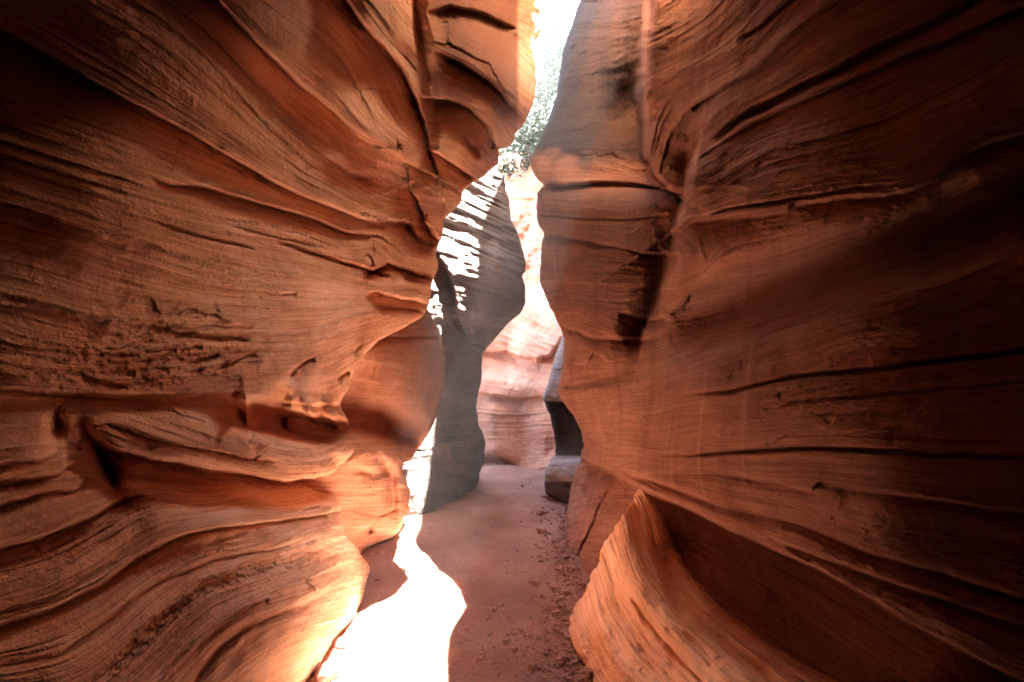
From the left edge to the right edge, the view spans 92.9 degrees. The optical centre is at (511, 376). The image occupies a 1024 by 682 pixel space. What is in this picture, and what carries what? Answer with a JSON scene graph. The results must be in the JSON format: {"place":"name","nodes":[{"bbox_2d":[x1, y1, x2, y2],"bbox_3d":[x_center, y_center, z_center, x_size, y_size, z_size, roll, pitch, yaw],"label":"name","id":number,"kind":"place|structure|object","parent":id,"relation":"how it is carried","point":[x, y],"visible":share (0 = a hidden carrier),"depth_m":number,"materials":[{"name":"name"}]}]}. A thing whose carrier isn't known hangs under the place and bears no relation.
{"place":"outdoors","nodes":[
{"label":"outdoors","id":0,"kind":"place"},
{"bbox_2d":[306,462,592,681],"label":"ground","id":1,"kind":"structure","parent":0,"point":[457,531],"depth_m":3.57,"materials":[{"name":"brown sand"}]},
{"bbox_2d":[0,0,547,681],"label":"canyon wall","id":2,"kind":"structure","parent":1,"relation":"on","point":[220,228],"depth_m":1.70,"materials":[{"name":"orange stone"}]},
{"bbox_2d":[310,662,320,675],"bbox_3d":[-1.068,1.575,2.612,0.088,0.065,0.099,0,0,30],"label":"stone","id":3,"kind":"object","parent":1,"relation":"on","point":[316,668],"visible":0.27,"depth_m":2.58,"materials":[{"name":"brown stone"}]},
{"bbox_2d":[314,661,339,681],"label":"stone","id":4,"kind":"object","parent":1,"relation":"on","point":[327,671],"visible":1,"depth_m":2.52,"materials":[{"name":"orange stone"}]},
{"bbox_2d":[331,636,351,648],"bbox_3d":[-1.010,1.582,2.892,0.121,0.071,0.087,0,0,-10],"label":"stone","id":5,"kind":"object","parent":1,"relation":"on","point":[342,642],"visible":0.99,"depth_m":2.86,"materials":[{"name":"orange stone"}]},
{"bbox_2d":[287,310,445,553],"bbox_3d":[-1.271,0.398,4.501,1.132,2.927,2.563,0,0,0],"label":"rock lobe","id":6,"kind":"object","parent":1,"relation":"on","point":[390,400],"visible":0.56,"depth_m":4.41,"materials":[{"name":"stone"}]},
{"bbox_2d":[365,551,374,555],"bbox_3d":[-1.255,1.577,4.306,0.081,0.044,0.073,0,0,-15],"label":"stone","id":7,"kind":"object","parent":1,"relation":"on","point":[370,553],"visible":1,"depth_m":4.29,"materials":[{"name":"brown stone"}]},
{"bbox_2d":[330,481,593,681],"bbox_3d":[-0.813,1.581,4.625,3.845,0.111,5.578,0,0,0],"label":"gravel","id":8,"kind":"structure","parent":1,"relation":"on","point":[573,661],"depth_m":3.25,"materials":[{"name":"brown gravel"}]},
{"bbox_2d":[402,164,525,515],"bbox_3d":[-2.937,-2.125,8.647,7.868,10.015,3.655,0,0,42],"label":"rock buttress","id":9,"kind":"object","parent":1,"relation":"on","point":[476,303],"visible":0.32,"depth_m":6.08,"materials":[{"name":"grey stone"}]},
{"bbox_2d":[476,153,561,471],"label":"canyon wall","id":10,"kind":"structure","parent":1,"relation":"on","point":[514,416],"depth_m":9.15,"materials":[{"name":"pink stone"}]},
{"bbox_2d":[536,509,544,515],"bbox_3d":[0.331,1.580,5.611,0.110,0.090,0.098,0,0,-20],"label":"stone","id":11,"kind":"object","parent":1,"relation":"on","point":[539,512],"visible":0.94,"depth_m":5.58,"materials":[{"name":"brown stone"}]},
{"bbox_2d":[545,603,555,610],"bbox_3d":[0.259,1.571,3.299,0.079,0.046,0.068,0,0,-40],"label":"stone","id":12,"kind":"object","parent":1,"relation":"on","point":[549,606],"visible":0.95,"depth_m":3.29,"materials":[{"name":"brown stone"}]},
{"bbox_2d":[555,565,563,570],"bbox_3d":[0.384,1.568,3.962,0.069,0.041,0.062,0,0,21],"label":"stone","id":13,"kind":"object","parent":1,"relation":"on","point":[559,567],"visible":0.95,"depth_m":3.95,"materials":[{"name":"brown stone"}]},
{"bbox_2d":[556,651,569,661],"bbox_3d":[0.287,1.577,2.735,0.072,0.041,0.095,0,0,20],"label":"stone","id":14,"kind":"object","parent":1,"relation":"on","point":[563,656],"visible":0.99,"depth_m":2.72,"materials":[{"name":"brown stone"}]},
{"bbox_2d":[543,334,583,504],"bbox_3d":[7.212,-2.893,8.570,13.577,11.415,6.029,0,0,0],"label":"rock foot","id":15,"kind":"object","parent":1,"relation":"on","point":[561,467],"visible":0.22,"depth_m":6.75},
{"bbox_2d":[569,489,837,681],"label":"rock fin","id":16,"kind":"object","parent":1,"relation":"on","point":[647,608],"visible":0.97,"depth_m":2.47,"materials":[{"name":"orange stone"}]},
{"bbox_2d":[545,0,573,39],"label":"sky","id":17,"kind":"structure","parent":0,"point":[554,8],"materials":[{"name":"white"}]},
{"bbox_2d":[572,0,580,19],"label":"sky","id":18,"kind":"structure","parent":0,"point":[576,3],"depth_m":15.22,"materials":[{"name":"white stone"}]},
{"bbox_2d":[529,0,1023,681],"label":"canyon wall","id":19,"kind":"structure","parent":0,"point":[783,264],"depth_m":1.78,"materials":[{"name":"stone"}]},
{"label":"hillside","id":20,"kind":"structure","parent":0,"visible":0},
{"bbox_2d":[498,146,533,182],"bbox_3d":[-0.058,-5.731,14.087,2.219,1.430,2.288,0,0,-18],"label":"desert shrub","id":21,"kind":"object","parent":20,"relation":"on","point":[506,168],"visible":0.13,"depth_m":13.36,"materials":[{"name":"green plant"}]},
{"bbox_2d":[499,118,540,152],"bbox_3d":[0.149,-6.981,15.482,2.572,1.555,2.338,0,0,33],"label":"desert shrub","id":22,"kind":"object","parent":20,"relation":"on","point":[522,140],"visible":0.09,"depth_m":14.61,"materials":[{"name":"green plant"}]},
{"bbox_2d":[501,140,538,154],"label":"desert shrub","id":23,"kind":"object","parent":20,"relation":"on","point":[526,149],"depth_m":14.18,"materials":[{"name":"green plant"}]},
{"bbox_2d":[505,108,551,148],"bbox_3d":[0.543,-8.452,17.485,3.024,1.761,2.705,0,0,0],"label":"desert shrub","id":24,"kind":"object","parent":20,"relation":"on","point":[529,121],"visible":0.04,"depth_m":16.66,"materials":[{"name":"green plant"}]},
{"bbox_2d":[523,116,549,143],"bbox_3d":[1.022,-8.019,17.127,2.408,1.485,2.377,0,0,33],"label":"desert shrub","id":25,"kind":"object","parent":20,"relation":"on","point":[539,129],"visible":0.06,"depth_m":16.30,"materials":[{"name":"green plant"}]},
{"bbox_2d":[523,104,551,127],"bbox_3d":[1.091,-9.872,19.489,3.010,1.780,3.309,0,0,-21],"label":"desert shrub","id":26,"kind":"object","parent":20,"relation":"on","point":[536,113],"visible":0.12,"depth_m":18.46,"materials":[{"name":"green plant"}]},
{"bbox_2d":[529,85,556,118],"bbox_3d":[1.557,-11.265,20.886,2.995,1.805,2.929,0,0,-43],"label":"desert shrub","id":27,"kind":"object","parent":20,"relation":"on","point":[540,102],"visible":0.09,"depth_m":20.25,"materials":[{"name":"green plant"}]},
{"bbox_2d":[534,62,559,107],"bbox_3d":[1.413,-14.223,24.067,3.810,2.457,3.861,0,0,-31],"label":"desert shrub","id":28,"kind":"object","parent":20,"relation":"on","point":[542,89],"visible":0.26,"depth_m":23.66,"materials":[{"name":"white plant"}]},
{"bbox_2d":[541,34,560,75],"bbox_3d":[1.695,-19.055,30.061,3.854,2.609,3.840,0,0,-15],"label":"pale tree","id":29,"kind":"object","parent":20,"relation":"on","point":[552,46],"visible":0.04,"depth_m":29.00,"materials":[{"name":"white plant"}]},
{"bbox_2d":[540,41,562,89],"bbox_3d":[2.821,-15.971,25.989,4.367,3.019,3.604,0,0,0],"label":"desert shrub","id":30,"kind":"object","parent":20,"relation":"on","point":[554,62],"visible":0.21,"depth_m":25.23,"materials":[{"name":"white plant"}]},
{"bbox_2d":[548,35,567,55],"bbox_3d":[3.325,-19.939,30.927,3.693,2.472,4.196,0,0,25],"label":"pale tree","id":31,"kind":"object","parent":20,"relation":"on","point":[564,40],"visible":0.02,"depth_m":29.91,"materials":[{"name":"white plant"}]},
{"bbox_2d":[546,15,571,46],"bbox_3d":[2.852,-21.941,32.845,4.456,2.913,4.304,0,0,0],"label":"pale tree","id":32,"kind":"object","parent":20,"relation":"on","point":[555,34],"visible":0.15,"depth_m":31.67,"materials":[{"name":"white plant"}]}
]}

